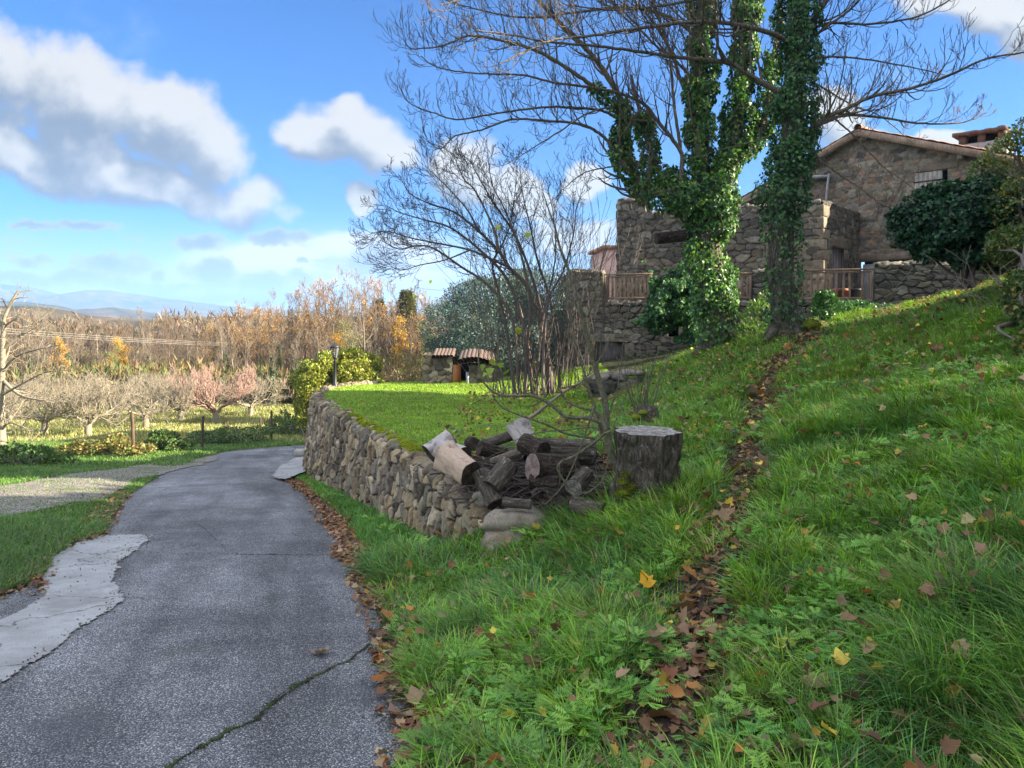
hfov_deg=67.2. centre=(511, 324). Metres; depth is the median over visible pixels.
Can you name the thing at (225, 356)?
ivied tree
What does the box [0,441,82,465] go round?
bramble
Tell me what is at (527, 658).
fallen leaf
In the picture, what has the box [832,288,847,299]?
plant pot
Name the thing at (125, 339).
power line
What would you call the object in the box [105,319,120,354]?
bare tree
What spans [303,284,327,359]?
bare tree
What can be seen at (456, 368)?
door
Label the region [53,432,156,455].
bramble
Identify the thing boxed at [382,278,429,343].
bare tree
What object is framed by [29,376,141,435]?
orchard tree
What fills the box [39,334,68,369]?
bare tree
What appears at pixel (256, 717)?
crack moss
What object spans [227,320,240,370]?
bare tree
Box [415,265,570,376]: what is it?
olive tree
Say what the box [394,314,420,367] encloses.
bare tree
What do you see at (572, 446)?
log
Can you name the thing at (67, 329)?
bare tree
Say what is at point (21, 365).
bare tree
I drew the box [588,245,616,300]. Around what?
pink house
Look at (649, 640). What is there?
fallen leaf
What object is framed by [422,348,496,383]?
garden shed
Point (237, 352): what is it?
tree
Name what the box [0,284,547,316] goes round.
mountains
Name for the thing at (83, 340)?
bare tree
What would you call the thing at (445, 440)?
log
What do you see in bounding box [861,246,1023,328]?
dry stems
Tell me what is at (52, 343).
bare tree
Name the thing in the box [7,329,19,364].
bare tree
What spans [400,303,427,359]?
bare tree
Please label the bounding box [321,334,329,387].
ivied tree
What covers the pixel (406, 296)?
conifer
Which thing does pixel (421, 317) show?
tree
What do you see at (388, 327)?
bare tree
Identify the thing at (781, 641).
fallen leaf
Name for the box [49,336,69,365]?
yellow tree
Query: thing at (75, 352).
bare tree
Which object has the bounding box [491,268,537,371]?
conifer
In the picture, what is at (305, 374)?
bush
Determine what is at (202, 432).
fence post
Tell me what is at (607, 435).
sapling
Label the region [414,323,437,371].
olive green tree
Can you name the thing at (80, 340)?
bare tree
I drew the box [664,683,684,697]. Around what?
fallen leaf
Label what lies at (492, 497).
log
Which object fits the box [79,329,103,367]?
bare tree
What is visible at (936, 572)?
fallen leaf
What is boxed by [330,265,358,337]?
bare tree
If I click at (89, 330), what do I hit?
distant wood
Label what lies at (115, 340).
power line
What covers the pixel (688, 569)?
fallen leaf
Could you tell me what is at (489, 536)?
boulder
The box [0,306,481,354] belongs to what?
hills
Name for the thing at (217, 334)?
bare tree
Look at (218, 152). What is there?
sky
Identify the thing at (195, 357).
bare tree
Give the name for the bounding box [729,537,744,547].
fallen leaf
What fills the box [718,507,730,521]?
fallen leaf
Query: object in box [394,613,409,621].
fallen leaf
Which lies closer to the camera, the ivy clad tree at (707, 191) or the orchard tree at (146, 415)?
the ivy clad tree at (707, 191)
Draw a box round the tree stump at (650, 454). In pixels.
[609,425,682,503]
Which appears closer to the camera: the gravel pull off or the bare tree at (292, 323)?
the gravel pull off
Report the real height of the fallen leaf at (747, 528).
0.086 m
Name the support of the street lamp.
on the ground at (664, 586)
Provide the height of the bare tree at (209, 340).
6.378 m
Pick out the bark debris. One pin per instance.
(547, 496)
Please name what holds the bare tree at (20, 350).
on the ground at (664, 586)
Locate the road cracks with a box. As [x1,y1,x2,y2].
[128,524,377,767]
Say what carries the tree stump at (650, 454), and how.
on the ground at (664, 586)
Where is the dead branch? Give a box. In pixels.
[528,369,599,417]
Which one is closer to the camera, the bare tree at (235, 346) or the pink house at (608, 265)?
the pink house at (608, 265)
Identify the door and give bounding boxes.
[453,365,460,382]
[597,342,624,360]
[832,247,843,294]
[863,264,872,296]
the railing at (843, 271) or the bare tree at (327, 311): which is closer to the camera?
the railing at (843, 271)
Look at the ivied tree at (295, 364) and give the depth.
52.84 m
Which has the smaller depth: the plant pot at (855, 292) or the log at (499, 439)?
the log at (499, 439)
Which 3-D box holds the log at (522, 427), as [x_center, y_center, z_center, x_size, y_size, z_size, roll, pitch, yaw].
[0.122,1.175,7.898,0.276,0.400,0.266,0,-38,-40]
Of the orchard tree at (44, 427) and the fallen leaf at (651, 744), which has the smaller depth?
the fallen leaf at (651, 744)
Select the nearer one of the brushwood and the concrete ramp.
the brushwood
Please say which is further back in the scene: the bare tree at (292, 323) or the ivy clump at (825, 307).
the bare tree at (292, 323)
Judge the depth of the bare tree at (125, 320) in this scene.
69.88 m
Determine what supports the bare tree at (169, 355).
on the ground at (664, 586)
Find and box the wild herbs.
[313,306,1023,767]
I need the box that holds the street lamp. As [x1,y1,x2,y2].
[330,343,339,387]
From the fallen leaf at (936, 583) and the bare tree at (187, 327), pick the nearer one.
the fallen leaf at (936, 583)
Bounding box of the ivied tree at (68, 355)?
[63,334,74,362]
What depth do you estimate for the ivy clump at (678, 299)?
21.00 m
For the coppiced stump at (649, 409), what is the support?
on the ground at (664, 586)
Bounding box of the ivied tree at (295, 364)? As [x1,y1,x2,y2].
[290,333,300,403]
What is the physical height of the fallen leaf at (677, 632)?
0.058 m
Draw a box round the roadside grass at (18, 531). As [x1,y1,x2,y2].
[0,438,304,594]
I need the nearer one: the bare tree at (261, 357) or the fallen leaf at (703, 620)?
the fallen leaf at (703, 620)
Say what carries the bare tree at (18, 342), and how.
on the ground at (664, 586)
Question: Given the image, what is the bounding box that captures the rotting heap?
[469,473,605,512]
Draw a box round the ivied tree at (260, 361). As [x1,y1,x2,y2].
[250,323,265,364]
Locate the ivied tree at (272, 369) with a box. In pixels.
[265,334,279,405]
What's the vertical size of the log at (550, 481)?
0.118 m
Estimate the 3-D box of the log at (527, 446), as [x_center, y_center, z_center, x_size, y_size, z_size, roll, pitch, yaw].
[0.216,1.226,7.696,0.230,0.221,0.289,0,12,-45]
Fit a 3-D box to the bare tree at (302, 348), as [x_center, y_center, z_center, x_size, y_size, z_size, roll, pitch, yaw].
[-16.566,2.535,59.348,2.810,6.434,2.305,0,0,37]
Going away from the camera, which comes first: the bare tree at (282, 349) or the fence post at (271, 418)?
the fence post at (271, 418)
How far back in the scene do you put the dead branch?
7.94 m
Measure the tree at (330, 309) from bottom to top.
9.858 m
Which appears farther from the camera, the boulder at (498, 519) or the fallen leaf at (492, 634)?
the boulder at (498, 519)
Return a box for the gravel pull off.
[0,456,218,515]
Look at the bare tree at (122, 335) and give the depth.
74.95 m
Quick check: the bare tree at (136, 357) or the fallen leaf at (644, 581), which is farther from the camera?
the bare tree at (136, 357)
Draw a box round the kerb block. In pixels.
[294,448,303,455]
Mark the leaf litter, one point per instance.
(334, 522)
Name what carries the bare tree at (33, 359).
on the ground at (664, 586)
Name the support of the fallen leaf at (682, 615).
on the ground at (664, 586)
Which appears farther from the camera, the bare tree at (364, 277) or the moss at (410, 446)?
the bare tree at (364, 277)
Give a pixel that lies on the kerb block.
(298, 451)
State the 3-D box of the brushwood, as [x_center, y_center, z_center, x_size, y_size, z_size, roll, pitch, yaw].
[0.066,1.569,7.997,2.280,0.557,2.476,0,0,0]
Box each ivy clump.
[666,292,699,327]
[810,289,894,320]
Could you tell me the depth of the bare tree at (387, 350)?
63.67 m
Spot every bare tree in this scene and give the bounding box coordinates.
[5,336,24,375]
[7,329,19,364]
[8,328,25,353]
[10,333,36,374]
[16,338,31,360]
[21,328,43,374]
[23,326,49,354]
[26,327,45,364]
[32,318,53,371]
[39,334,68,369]
[41,320,57,358]
[46,323,60,364]
[56,324,74,356]
[57,328,85,374]
[69,335,89,366]
[79,324,88,354]
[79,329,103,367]
[87,319,106,364]
[89,326,105,359]
[90,328,118,362]
[95,321,134,366]
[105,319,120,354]
[112,317,131,356]
[122,315,144,358]
[125,334,151,368]
[132,306,154,351]
[137,321,152,362]
[139,308,173,357]
[141,319,173,361]
[143,316,162,364]
[152,315,183,358]
[156,321,191,361]
[156,329,181,370]
[170,330,194,368]
[178,307,200,360]
[181,326,199,360]
[184,334,211,371]
[191,321,214,360]
[193,334,209,359]
[205,331,220,364]
[208,319,229,367]
[212,310,232,355]
[224,318,245,371]
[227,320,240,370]
[234,298,246,347]
[237,319,256,373]
[244,301,265,353]
[251,329,270,367]
[264,310,292,356]
[266,289,278,352]
[271,313,290,368]
[280,302,298,355]
[283,290,310,356]
[283,318,312,370]
[291,278,309,357]
[296,288,351,363]
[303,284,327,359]
[304,279,330,359]
[307,309,328,359]
[314,293,341,344]
[321,278,368,349]
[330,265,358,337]
[343,276,374,347]
[343,287,381,356]
[346,292,380,351]
[348,268,362,344]
[361,287,391,371]
[375,300,411,360]
[375,302,416,374]
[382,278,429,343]
[386,281,408,317]
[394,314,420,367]
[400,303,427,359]
[425,298,445,347]
[435,290,450,343]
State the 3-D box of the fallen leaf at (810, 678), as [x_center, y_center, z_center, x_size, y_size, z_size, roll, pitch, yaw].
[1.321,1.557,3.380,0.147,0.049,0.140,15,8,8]
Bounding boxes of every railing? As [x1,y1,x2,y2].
[605,273,651,301]
[727,272,751,300]
[794,268,873,299]
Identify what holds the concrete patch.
on the road
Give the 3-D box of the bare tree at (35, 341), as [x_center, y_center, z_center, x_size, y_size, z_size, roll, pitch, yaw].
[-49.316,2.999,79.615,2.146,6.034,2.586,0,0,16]
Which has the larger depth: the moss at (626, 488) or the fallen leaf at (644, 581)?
the moss at (626, 488)
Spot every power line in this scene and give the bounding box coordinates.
[0,330,261,345]
[6,328,272,344]
[7,333,256,346]
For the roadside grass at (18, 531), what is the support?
on the ground at (664, 586)
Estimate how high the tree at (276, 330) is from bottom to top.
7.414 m
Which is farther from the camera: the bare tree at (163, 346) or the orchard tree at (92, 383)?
the bare tree at (163, 346)
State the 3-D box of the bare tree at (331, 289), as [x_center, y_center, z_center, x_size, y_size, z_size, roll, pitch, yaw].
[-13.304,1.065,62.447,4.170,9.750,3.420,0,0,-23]
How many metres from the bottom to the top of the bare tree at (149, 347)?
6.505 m
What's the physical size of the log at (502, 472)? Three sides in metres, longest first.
0.345 x 0.221 x 0.203 m
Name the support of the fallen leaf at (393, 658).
on the ground at (664, 586)
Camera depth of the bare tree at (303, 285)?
81.45 m
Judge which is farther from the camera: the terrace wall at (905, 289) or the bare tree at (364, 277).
the bare tree at (364, 277)
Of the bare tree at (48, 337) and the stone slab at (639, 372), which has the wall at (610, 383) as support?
the stone slab at (639, 372)
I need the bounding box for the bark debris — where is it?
[453,457,611,508]
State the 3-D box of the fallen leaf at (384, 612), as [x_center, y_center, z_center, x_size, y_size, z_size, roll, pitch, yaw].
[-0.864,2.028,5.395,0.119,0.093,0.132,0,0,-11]
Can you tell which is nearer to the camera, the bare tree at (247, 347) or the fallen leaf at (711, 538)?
the fallen leaf at (711, 538)
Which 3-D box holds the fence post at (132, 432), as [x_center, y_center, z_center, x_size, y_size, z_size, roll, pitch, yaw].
[-10.573,3.147,21.500,0.151,1.332,0.100,0,0,0]
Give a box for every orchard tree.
[5,372,53,420]
[5,374,34,426]
[5,378,94,433]
[12,368,98,414]
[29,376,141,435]
[77,369,160,416]
[91,371,197,427]
[131,370,193,408]
[143,370,224,420]
[157,361,257,423]
[214,371,291,416]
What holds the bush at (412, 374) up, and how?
on the ground at (664, 586)
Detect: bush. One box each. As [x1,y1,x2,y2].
[288,349,339,438]
[336,345,385,383]
[370,348,422,382]
[880,170,1023,288]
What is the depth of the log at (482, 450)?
8.03 m
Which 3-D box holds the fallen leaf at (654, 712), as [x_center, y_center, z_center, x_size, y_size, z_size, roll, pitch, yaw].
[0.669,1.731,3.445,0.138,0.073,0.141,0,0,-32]
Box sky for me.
[0,0,1023,313]
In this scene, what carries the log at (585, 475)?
on the brushwood
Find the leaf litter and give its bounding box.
[0,278,1023,767]
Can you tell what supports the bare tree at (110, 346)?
on the ground at (664, 586)
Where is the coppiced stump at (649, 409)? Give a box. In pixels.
[587,328,687,425]
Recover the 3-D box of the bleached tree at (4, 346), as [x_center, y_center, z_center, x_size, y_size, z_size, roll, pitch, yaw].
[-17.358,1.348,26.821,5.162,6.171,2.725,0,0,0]
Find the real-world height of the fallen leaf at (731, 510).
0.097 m
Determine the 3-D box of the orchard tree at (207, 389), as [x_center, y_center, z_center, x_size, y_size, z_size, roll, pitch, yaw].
[-15.748,3.637,39.968,4.435,3.567,4.457,0,0,17]
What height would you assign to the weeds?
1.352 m
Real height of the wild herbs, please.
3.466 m
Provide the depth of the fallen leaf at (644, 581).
4.91 m
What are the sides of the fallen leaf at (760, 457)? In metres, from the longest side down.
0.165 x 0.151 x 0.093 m
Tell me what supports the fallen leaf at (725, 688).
on the ground at (664, 586)
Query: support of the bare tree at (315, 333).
on the ground at (664, 586)
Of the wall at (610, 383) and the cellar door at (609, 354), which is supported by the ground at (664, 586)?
the wall at (610, 383)
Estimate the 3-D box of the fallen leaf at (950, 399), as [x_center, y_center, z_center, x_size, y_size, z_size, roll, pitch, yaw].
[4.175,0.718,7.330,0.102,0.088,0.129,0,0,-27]
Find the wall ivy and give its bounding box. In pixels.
[633,260,700,347]
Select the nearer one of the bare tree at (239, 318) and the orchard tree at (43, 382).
the orchard tree at (43, 382)
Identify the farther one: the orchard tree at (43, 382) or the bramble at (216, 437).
the orchard tree at (43, 382)
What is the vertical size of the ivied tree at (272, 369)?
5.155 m
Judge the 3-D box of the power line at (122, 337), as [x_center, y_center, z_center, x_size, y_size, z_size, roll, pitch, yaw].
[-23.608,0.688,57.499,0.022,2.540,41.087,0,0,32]
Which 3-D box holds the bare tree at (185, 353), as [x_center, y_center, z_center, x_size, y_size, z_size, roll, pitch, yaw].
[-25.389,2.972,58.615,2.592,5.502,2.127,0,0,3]
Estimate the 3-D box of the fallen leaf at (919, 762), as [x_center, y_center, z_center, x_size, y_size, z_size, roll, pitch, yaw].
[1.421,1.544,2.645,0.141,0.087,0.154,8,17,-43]
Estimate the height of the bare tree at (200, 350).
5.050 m
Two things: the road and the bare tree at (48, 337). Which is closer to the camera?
the road
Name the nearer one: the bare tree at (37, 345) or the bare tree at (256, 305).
the bare tree at (37, 345)
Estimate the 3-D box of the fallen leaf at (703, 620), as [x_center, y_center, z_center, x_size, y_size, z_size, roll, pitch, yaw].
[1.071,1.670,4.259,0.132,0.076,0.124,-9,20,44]
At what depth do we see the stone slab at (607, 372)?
15.89 m
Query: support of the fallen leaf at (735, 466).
on the ground at (664, 586)
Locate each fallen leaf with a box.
[308,645,328,653]
[381,608,396,621]
[388,656,406,667]
[389,702,414,716]
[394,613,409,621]
[404,684,423,703]
[422,683,432,699]
[486,632,504,648]
[523,654,541,666]
[637,659,652,676]
[639,570,655,587]
[639,735,659,754]
[641,709,675,716]
[643,638,667,648]
[660,623,680,639]
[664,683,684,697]
[670,600,693,609]
[678,592,698,600]
[678,606,686,622]
[680,565,696,578]
[697,536,715,543]
[699,616,713,629]
[700,489,711,501]
[717,501,735,513]
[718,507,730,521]
[718,683,738,696]
[723,708,751,726]
[727,460,739,473]
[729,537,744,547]
[740,734,775,763]
[742,525,750,537]
[753,458,767,471]
[757,450,771,466]
[777,636,795,645]
[782,733,817,756]
[797,672,830,687]
[911,748,936,767]
[917,579,939,609]
[934,569,966,588]
[942,397,955,403]
[946,717,963,740]
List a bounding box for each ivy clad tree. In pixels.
[373,0,786,357]
[412,0,1023,341]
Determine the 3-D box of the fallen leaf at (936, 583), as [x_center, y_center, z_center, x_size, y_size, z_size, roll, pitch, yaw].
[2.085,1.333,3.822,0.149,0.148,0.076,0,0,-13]
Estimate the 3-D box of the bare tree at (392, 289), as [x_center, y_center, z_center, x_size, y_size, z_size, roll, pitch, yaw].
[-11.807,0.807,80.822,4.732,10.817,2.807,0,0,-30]
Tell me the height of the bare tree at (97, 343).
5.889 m
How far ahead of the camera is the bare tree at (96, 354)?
56.52 m
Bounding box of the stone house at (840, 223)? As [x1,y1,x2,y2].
[616,124,1023,300]
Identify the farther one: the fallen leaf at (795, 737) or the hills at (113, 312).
the hills at (113, 312)
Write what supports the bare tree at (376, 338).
on the ground at (664, 586)
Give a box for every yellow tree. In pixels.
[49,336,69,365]
[107,335,133,367]
[331,330,349,350]
[385,314,419,374]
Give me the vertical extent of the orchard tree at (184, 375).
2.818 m
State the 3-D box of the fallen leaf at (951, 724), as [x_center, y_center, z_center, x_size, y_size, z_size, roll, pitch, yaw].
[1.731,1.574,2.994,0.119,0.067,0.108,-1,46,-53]
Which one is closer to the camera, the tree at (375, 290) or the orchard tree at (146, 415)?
the orchard tree at (146, 415)
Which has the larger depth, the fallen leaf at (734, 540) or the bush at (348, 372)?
the bush at (348, 372)
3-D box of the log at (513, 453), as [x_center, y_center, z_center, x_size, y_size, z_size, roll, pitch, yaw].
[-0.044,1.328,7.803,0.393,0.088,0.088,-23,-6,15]
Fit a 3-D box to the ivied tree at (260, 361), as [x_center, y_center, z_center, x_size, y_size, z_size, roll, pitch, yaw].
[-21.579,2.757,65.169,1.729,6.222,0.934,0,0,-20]
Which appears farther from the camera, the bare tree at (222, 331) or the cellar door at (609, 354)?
the bare tree at (222, 331)
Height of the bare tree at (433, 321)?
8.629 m
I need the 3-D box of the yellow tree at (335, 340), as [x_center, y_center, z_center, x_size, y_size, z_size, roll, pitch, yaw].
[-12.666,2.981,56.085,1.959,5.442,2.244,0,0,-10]
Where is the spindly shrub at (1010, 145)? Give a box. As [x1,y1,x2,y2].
[965,117,1023,268]
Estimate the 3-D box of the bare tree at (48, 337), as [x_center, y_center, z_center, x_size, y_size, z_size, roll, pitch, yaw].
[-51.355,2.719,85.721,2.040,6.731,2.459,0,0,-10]
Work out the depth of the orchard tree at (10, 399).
30.97 m
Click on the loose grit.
(378, 724)
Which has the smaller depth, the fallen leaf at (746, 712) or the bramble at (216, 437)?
the fallen leaf at (746, 712)
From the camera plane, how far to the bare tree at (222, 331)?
80.35 m
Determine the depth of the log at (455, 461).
7.36 m
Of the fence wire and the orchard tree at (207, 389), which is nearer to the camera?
the fence wire
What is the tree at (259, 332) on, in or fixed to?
on the ground at (664, 586)
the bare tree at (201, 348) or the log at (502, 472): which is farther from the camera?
the bare tree at (201, 348)
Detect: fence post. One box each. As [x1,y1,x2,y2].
[130,414,135,456]
[201,416,203,446]
[270,410,272,438]
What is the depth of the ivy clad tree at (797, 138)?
14.95 m
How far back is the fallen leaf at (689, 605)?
4.44 m
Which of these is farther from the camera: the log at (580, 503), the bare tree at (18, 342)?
the bare tree at (18, 342)
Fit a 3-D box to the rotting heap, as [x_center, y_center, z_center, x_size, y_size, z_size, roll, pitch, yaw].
[0.000,1.947,8.150,2.300,1.011,2.500,0,0,0]
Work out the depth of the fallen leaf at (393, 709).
3.88 m
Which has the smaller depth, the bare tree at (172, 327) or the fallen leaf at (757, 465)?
the fallen leaf at (757, 465)
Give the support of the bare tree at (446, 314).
on the ground at (664, 586)
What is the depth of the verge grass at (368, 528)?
9.62 m
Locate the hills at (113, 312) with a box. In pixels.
[0,301,480,319]
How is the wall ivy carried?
attached to the terrace wall at (905, 289)
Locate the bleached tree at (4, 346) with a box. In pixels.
[0,278,75,444]
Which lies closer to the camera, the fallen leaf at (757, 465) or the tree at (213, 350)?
the fallen leaf at (757, 465)
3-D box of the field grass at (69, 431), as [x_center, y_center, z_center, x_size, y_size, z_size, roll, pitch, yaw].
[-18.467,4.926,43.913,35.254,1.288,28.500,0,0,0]
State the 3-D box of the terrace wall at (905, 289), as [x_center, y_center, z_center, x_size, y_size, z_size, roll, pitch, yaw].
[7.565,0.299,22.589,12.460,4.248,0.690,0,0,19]
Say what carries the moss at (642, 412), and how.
on the coppiced stump at (649, 409)
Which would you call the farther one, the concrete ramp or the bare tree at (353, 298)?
the bare tree at (353, 298)
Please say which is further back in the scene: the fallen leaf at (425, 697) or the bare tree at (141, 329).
the bare tree at (141, 329)
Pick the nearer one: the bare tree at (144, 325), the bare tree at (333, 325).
the bare tree at (333, 325)
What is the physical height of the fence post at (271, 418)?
1.301 m
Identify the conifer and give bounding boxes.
[275,343,282,373]
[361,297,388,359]
[380,287,430,364]
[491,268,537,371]
[548,274,566,366]
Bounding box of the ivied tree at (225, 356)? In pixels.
[219,334,230,369]
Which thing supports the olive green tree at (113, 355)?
on the ground at (664, 586)
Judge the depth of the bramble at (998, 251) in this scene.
12.00 m
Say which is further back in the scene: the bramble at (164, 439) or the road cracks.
the bramble at (164, 439)
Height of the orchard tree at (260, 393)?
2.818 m
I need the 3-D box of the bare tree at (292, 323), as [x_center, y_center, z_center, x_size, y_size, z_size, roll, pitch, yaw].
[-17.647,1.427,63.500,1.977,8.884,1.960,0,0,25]
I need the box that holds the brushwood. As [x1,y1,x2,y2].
[415,445,613,518]
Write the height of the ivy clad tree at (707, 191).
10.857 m
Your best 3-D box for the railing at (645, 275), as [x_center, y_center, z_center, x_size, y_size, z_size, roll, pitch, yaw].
[3.612,-1.155,23.918,1.461,0.890,0.110,0,0,19]
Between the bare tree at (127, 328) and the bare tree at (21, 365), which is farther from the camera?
the bare tree at (127, 328)
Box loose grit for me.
[0,472,406,767]
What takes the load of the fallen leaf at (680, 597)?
on the ground at (664, 586)
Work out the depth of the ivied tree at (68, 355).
65.24 m
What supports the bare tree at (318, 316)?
on the ground at (664, 586)
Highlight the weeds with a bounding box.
[728,287,769,340]
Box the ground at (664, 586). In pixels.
[0,298,1023,767]
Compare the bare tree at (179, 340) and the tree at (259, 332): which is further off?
the bare tree at (179, 340)
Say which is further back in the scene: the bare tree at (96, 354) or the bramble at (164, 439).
the bare tree at (96, 354)
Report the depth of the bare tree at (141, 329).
82.34 m
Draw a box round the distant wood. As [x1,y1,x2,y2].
[0,305,667,356]
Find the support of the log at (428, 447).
on the brushwood
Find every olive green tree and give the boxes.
[101,344,122,365]
[335,317,366,348]
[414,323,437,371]
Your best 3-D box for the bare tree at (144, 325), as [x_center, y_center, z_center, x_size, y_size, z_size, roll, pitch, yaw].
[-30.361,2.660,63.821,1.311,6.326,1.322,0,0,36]
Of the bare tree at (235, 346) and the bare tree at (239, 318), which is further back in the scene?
the bare tree at (239, 318)
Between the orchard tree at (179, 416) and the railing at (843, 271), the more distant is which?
the orchard tree at (179, 416)
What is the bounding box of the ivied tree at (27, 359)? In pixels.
[18,334,39,373]
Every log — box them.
[422,430,456,462]
[433,437,471,456]
[433,440,480,484]
[464,436,479,450]
[472,467,502,508]
[476,441,507,457]
[480,432,512,445]
[483,457,517,492]
[489,448,521,464]
[502,497,532,508]
[505,417,534,459]
[516,433,550,455]
[525,453,579,482]
[529,474,560,487]
[536,438,596,465]
[565,467,593,495]
[568,496,605,515]
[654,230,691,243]
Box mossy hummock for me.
[801,318,822,329]
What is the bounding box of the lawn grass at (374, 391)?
[320,363,614,457]
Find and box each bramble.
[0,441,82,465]
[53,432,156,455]
[138,428,195,451]
[183,424,279,444]
[265,404,306,435]
[974,222,1023,361]
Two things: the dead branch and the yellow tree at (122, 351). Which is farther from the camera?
the yellow tree at (122, 351)
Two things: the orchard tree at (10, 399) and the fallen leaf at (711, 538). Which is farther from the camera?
the orchard tree at (10, 399)
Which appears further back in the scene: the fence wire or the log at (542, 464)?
the fence wire
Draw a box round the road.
[0,445,410,767]
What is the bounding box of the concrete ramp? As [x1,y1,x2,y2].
[272,456,304,478]
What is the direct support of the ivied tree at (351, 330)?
on the ground at (664, 586)
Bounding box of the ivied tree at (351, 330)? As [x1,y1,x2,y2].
[341,322,358,367]
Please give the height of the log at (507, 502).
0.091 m
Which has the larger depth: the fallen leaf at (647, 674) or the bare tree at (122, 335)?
the bare tree at (122, 335)
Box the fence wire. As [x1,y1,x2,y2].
[134,414,270,431]
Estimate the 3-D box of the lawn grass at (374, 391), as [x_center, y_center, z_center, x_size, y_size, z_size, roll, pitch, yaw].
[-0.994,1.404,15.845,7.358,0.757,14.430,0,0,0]
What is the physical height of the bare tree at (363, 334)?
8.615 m
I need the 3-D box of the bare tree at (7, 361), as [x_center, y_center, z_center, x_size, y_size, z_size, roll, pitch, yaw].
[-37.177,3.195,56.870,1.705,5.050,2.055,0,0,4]
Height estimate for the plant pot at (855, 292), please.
0.430 m
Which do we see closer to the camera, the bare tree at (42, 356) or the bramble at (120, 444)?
the bramble at (120, 444)
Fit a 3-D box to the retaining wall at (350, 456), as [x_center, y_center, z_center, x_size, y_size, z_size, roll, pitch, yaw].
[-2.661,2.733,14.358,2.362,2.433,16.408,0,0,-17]
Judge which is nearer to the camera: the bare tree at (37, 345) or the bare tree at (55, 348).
the bare tree at (55, 348)
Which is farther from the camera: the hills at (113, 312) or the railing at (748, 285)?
the hills at (113, 312)
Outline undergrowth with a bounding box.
[5,345,554,404]
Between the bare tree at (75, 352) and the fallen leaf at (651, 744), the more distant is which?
the bare tree at (75, 352)
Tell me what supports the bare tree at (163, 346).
on the ground at (664, 586)
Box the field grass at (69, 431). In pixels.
[5,399,305,441]
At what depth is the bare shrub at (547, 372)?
16.86 m
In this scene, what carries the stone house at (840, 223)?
on the ground at (664, 586)
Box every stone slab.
[600,371,617,374]
[618,369,645,376]
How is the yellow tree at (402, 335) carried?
on the ground at (664, 586)
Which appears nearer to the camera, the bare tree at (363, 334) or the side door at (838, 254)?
the side door at (838, 254)
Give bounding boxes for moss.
[162,553,377,767]
[346,412,423,452]
[614,471,637,497]
[631,409,647,419]
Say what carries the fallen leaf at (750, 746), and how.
on the ground at (664, 586)
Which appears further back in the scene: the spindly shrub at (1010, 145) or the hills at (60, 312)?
the hills at (60, 312)
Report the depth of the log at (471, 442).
8.27 m
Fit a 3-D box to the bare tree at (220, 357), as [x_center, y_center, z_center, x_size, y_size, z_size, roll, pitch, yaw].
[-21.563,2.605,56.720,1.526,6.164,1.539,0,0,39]
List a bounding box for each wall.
[301,380,491,543]
[564,260,1011,368]
[587,372,646,399]
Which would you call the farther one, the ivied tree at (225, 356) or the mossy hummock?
the ivied tree at (225, 356)
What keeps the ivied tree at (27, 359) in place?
on the ground at (664, 586)
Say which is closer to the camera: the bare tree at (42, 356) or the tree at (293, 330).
the bare tree at (42, 356)
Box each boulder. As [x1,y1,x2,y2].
[472,491,485,507]
[480,530,527,551]
[483,507,547,533]
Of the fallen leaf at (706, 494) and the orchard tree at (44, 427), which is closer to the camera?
the fallen leaf at (706, 494)
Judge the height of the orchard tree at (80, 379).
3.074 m
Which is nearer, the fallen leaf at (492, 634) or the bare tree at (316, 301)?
the fallen leaf at (492, 634)
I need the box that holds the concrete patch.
[0,534,150,682]
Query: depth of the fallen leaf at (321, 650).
4.83 m
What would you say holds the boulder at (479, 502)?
on the retaining wall at (350, 456)
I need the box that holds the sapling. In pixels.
[413,169,647,507]
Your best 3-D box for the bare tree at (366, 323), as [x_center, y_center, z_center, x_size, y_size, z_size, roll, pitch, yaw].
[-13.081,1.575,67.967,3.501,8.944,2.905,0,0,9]
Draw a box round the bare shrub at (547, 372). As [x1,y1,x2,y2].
[348,124,678,398]
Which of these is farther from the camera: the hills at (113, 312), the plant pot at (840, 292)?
the hills at (113, 312)
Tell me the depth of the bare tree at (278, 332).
68.94 m
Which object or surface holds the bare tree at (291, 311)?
on the ground at (664, 586)
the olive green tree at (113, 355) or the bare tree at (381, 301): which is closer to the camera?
the olive green tree at (113, 355)
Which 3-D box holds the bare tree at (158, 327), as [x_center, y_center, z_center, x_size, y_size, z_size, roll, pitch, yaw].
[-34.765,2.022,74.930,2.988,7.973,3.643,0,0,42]
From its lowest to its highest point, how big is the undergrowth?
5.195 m
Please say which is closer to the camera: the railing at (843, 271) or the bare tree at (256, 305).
the railing at (843, 271)
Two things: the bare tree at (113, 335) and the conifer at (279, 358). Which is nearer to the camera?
the conifer at (279, 358)
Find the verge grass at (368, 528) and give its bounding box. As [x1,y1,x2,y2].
[295,471,452,555]
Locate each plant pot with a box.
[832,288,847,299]
[851,288,860,299]
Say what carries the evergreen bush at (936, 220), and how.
on the ground at (664, 586)

